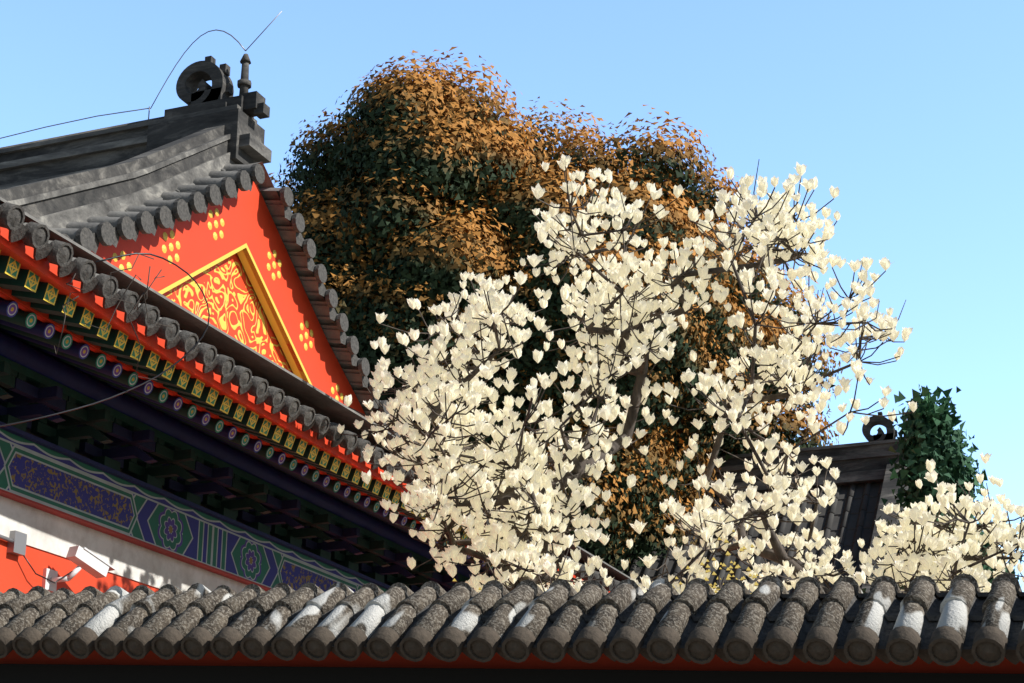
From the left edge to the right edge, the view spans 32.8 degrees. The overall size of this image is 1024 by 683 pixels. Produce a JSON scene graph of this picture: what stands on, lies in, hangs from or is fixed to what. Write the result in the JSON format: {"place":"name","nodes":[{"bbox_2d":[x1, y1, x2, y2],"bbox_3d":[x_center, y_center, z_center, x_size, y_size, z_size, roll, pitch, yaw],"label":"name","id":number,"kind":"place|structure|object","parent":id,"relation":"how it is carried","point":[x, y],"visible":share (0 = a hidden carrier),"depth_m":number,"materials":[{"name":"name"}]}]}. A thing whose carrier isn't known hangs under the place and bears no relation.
{"place":"outdoors","nodes":[
{"label":"outdoors","id":0,"kind":"place"},
{"bbox_2d":[0,539,158,593],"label":"red wall","id":1,"kind":"structure","parent":0,"point":[17,572],"depth_m":13.06,"materials":[{"name":"red paint"}]},
{"bbox_2d":[0,361,17,399],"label":"bracket set","id":2,"kind":"object","parent":1,"relation":"on","point":[8,374],"visible":1,"depth_m":12.20,"materials":[{"name":"wood"}]},
{"bbox_2d":[0,372,67,431],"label":"bracket set","id":3,"kind":"object","parent":1,"relation":"on","point":[16,407],"visible":0.88,"depth_m":12.73,"materials":[{"name":"wood"}]},
{"bbox_2d":[0,530,115,591],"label":"cctv camera","id":4,"kind":"object","parent":1,"relation":"attached to","point":[90,562],"visible":0.98,"depth_m":13.07,"materials":[{"name":"white plastic"}]},
{"bbox_2d":[29,396,114,452],"bbox_3d":[-3.363,0.670,13.324,0.710,0.320,0.800,-7,-20,20],"label":"bracket set","id":5,"kind":"object","parent":1,"relation":"on","point":[68,434],"visible":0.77,"depth_m":13.25,"materials":[{"name":"wood"}]},
{"bbox_2d":[0,253,209,426],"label":"cable","id":6,"kind":"object","parent":1,"relation":"attached to","point":[134,307],"visible":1,"depth_m":10.70,"materials":[{"name":"black plastic"}]},
{"bbox_2d":[77,418,157,471],"bbox_3d":[-3.138,0.857,13.865,0.710,0.320,0.800,-7,-20,20],"label":"bracket set","id":7,"kind":"object","parent":1,"relation":"on","point":[114,454],"visible":0.79,"depth_m":13.79,"materials":[{"name":"wood"}]},
{"bbox_2d":[0,496,245,592],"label":"white wall band","id":8,"kind":"object","parent":1,"relation":"attached to","point":[50,533],"depth_m":13.86,"materials":[{"name":"white paint"}]},
{"bbox_2d":[121,438,197,488],"bbox_3d":[-2.913,1.044,14.406,0.710,0.320,0.800,-7,-20,20],"label":"bracket set","id":9,"kind":"object","parent":1,"relation":"on","point":[178,459],"visible":0.81,"depth_m":14.33,"materials":[{"name":"wood"}]},
{"bbox_2d":[0,429,386,591],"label":"painted beam","id":10,"kind":"structure","parent":1,"relation":"on","point":[41,478],"depth_m":14.29,"materials":[{"name":"blue paint"}]},
{"bbox_2d":[0,421,389,589],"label":"beam","id":11,"kind":"structure","parent":10,"relation":"on","point":[77,457],"depth_m":14.68,"materials":[{"name":"wood"}]},
{"bbox_2d":[0,382,391,584],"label":"bracket blocks","id":12,"kind":"structure","parent":11,"relation":"on","point":[29,432],"depth_m":14.33,"materials":[{"name":"green wood"}]},
{"bbox_2d":[162,456,235,504],"bbox_3d":[-2.688,1.231,14.947,0.710,0.320,0.800,-7,-20,20],"label":"bracket set","id":13,"kind":"object","parent":1,"relation":"on","point":[215,476],"visible":0.78,"depth_m":14.87,"materials":[{"name":"wood"}]},
{"bbox_2d":[53,164,399,436],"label":"gable roof tiles","id":14,"kind":"object","parent":1,"relation":"on","point":[149,217],"visible":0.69,"depth_m":18.31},
{"bbox_2d":[200,474,271,520],"bbox_3d":[-2.463,1.418,15.488,0.710,0.320,0.800,-7,-20,20],"label":"bracket set","id":15,"kind":"object","parent":1,"relation":"on","point":[251,493],"visible":0.69,"depth_m":15.41,"materials":[{"name":"wood"}]},
{"bbox_2d":[0,297,538,584],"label":"round hall rafters","id":16,"kind":"object","parent":1,"relation":"attached to","point":[15,327],"visible":0.32,"depth_m":13.40,"materials":[{"name":"wood"}]},
{"bbox_2d":[6,301,545,587],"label":"rafter ends","id":17,"kind":"object","parent":16,"relation":"attached to","point":[31,321],"visible":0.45,"depth_m":13.40,"materials":[{"name":"wood"}]},
{"bbox_2d":[236,490,303,534],"bbox_3d":[-2.238,1.605,16.029,0.710,0.320,0.800,-7,-20,20],"label":"bracket set","id":18,"kind":"object","parent":1,"relation":"on","point":[261,522],"visible":0.72,"depth_m":15.95,"materials":[{"name":"wood"}]},
{"bbox_2d":[269,505,334,547],"bbox_3d":[-2.013,1.792,16.570,0.710,0.320,0.800,-7,-20,20],"label":"bracket set","id":19,"kind":"object","parent":1,"relation":"on","point":[286,532],"visible":0.66,"depth_m":16.49,"materials":[{"name":"wood"}]},
{"bbox_2d":[300,519,363,560],"bbox_3d":[-1.788,1.979,17.111,0.710,0.320,0.800,-7,-20,20],"label":"bracket set","id":20,"kind":"object","parent":1,"relation":"on","point":[321,547],"visible":0.62,"depth_m":17.03,"materials":[{"name":"wood"}]},
{"bbox_2d":[331,532,390,571],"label":"bracket set","id":21,"kind":"object","parent":1,"relation":"on","point":[352,561],"visible":0.66,"depth_m":17.57,"materials":[{"name":"wood"}]},
{"bbox_2d":[358,545,415,582],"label":"bracket set","id":22,"kind":"object","parent":1,"relation":"on","point":[375,571],"visible":0.61,"depth_m":18.11,"materials":[{"name":"wood"}]},
{"bbox_2d":[384,557,435,587],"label":"bracket set","id":23,"kind":"object","parent":1,"relation":"on","point":[424,571],"visible":0.44,"depth_m":18.66,"materials":[{"name":"wood"}]},
{"bbox_2d":[408,570,457,592],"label":"bracket set","id":24,"kind":"object","parent":1,"relation":"on","point":[444,579],"visible":0.28,"depth_m":19.19,"materials":[{"name":"wood"}]},
{"bbox_2d":[0,125,235,227],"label":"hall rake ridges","id":25,"kind":"object","parent":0,"point":[83,196],"visible":0.44,"depth_m":16.72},
{"bbox_2d":[0,104,271,189],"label":"roof ridge","id":26,"kind":"structure","parent":0,"point":[37,160],"depth_m":19.41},
{"bbox_2d":[0,11,281,138],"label":"lightning rod wire","id":27,"kind":"object","parent":26,"relation":"attached to","point":[149,108],"visible":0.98,"depth_m":19.74,"materials":[{"name":"grey metal"}]},
{"bbox_2d":[164,54,269,120],"bbox_3d":[-3.254,-2.787,19.369,1.220,0.885,0.340,-7,-20,20],"label":"roof ridge ornament","id":28,"kind":"object","parent":26,"relation":"on","point":[196,91],"visible":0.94,"depth_m":19.29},
{"bbox_2d":[102,162,259,216],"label":"hall roof","id":29,"kind":"structure","parent":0,"point":[177,190],"depth_m":17.52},
{"bbox_2d":[162,253,292,372],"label":"gable ornament panel","id":30,"kind":"structure","parent":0,"point":[236,311],"depth_m":18.49,"materials":[{"name":"gold metal"}]},
{"bbox_2d":[91,182,365,416],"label":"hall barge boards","id":31,"kind":"object","parent":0,"point":[243,226],"visible":0.45,"depth_m":18.81,"materials":[{"name":"red paint"}]},
{"bbox_2d":[0,332,493,590],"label":"hall eave purlins","id":32,"kind":"object","parent":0,"point":[33,365],"visible":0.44,"depth_m":14.65,"materials":[{"name":"wood"}]},
{"bbox_2d":[0,255,573,585],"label":"rafters","id":33,"kind":"object","parent":32,"relation":"on","point":[20,291],"visible":0.27,"depth_m":12.60,"materials":[{"name":"wood"}]},
{"bbox_2d":[0,250,522,566],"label":"flying rafter ends","id":34,"kind":"object","parent":33,"relation":"attached to","point":[32,279],"visible":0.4,"depth_m":12.94,"materials":[{"name":"wood"}]},
{"bbox_2d":[0,227,609,591],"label":"hall eave boards","id":35,"kind":"object","parent":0,"point":[21,253],"visible":0.21,"depth_m":12.50,"materials":[{"name":"red wood"}]},
{"bbox_2d":[257,162,377,410],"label":"hall roof","id":36,"kind":"structure","parent":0,"point":[269,195],"depth_m":19.66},
{"bbox_2d":[0,197,648,591],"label":"roof eave tiles","id":37,"kind":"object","parent":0,"point":[226,357],"depth_m":13.09,"materials":[{"name":"grey ceramic"}]},
{"bbox_2d":[0,0,1023,591],"label":"sky","id":38,"kind":"structure","parent":0,"point":[911,109],"materials":[{"name":"blue"}]},
{"bbox_2d":[269,47,843,573],"bbox_3d":[0.715,2.727,27.164,10.858,15.965,7.016,4,-20,-13],"label":"tree","id":39,"kind":"object","parent":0,"point":[437,187],"depth_m":26.28,"materials":[{"name":"brown plant"}]},
{"bbox_2d":[337,154,916,593],"bbox_3d":[0.813,2.193,12.793,4.631,7.414,4.111,-7,-20,20],"label":"magnolia","id":40,"kind":"object","parent":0,"point":[431,368],"depth_m":12.98,"materials":[{"name":"white plant"}]},
{"bbox_2d":[361,336,636,592],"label":"magnolia blossoms","id":41,"kind":"object","parent":40,"relation":"attached to","point":[523,553],"depth_m":12.28,"materials":[{"name":"white plant"}]},
{"bbox_2d":[845,453,1023,592],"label":"magnolia","id":42,"kind":"object","parent":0,"point":[1003,532],"depth_m":12.49,"materials":[{"name":"white plant"}]},
{"label":"ground","id":43,"kind":"structure","parent":0,"visible":0},
{"bbox_2d":[0,650,1023,682],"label":"wall","id":44,"kind":"structure","parent":43,"relation":"on","point":[67,666],"depth_m":7.88,"materials":[{"name":"black brick"}]},
{"bbox_2d":[0,573,1023,666],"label":"roof tiles","id":45,"kind":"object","parent":44,"relation":"on","point":[846,619],"depth_m":7.60,"materials":[{"name":"tile"}]},
{"bbox_2d":[685,563,744,588],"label":"shrub stems","id":46,"kind":"object","parent":43,"relation":"on","point":[722,582],"visible":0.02,"depth_m":9.35,"materials":[{"name":"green plant"}]},
{"bbox_2d":[673,530,758,593],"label":"yellow flowers","id":47,"kind":"object","parent":46,"relation":"attached to","point":[717,588],"visible":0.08,"depth_m":9.47,"materials":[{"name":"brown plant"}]},
{"bbox_2d":[686,438,907,592],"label":"hall ridge and walls","id":48,"kind":"structure","parent":43,"relation":"on","point":[860,463],"depth_m":28.18,"materials":[{"name":"grey tile"}]},
{"bbox_2d":[604,481,882,593],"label":"hall roof","id":49,"kind":"structure","parent":48,"relation":"on","point":[847,517],"depth_m":27.18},
{"bbox_2d":[862,412,906,441],"bbox_3d":[6.143,1.503,28.302,1.037,0.752,0.289,-7,-20,20],"label":"roof ridge ornament","id":50,"kind":"object","parent":48,"relation":"on","point":[880,434],"visible":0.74,"depth_m":28.29,"materials":[{"name":"grey ceramic"}]},
{"bbox_2d":[862,385,1023,592],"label":"tree","id":51,"kind":"object","parent":43,"relation":"on","point":[927,430],"visible":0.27,"depth_m":15.91,"materials":[{"name":"green plant"}]}
]}

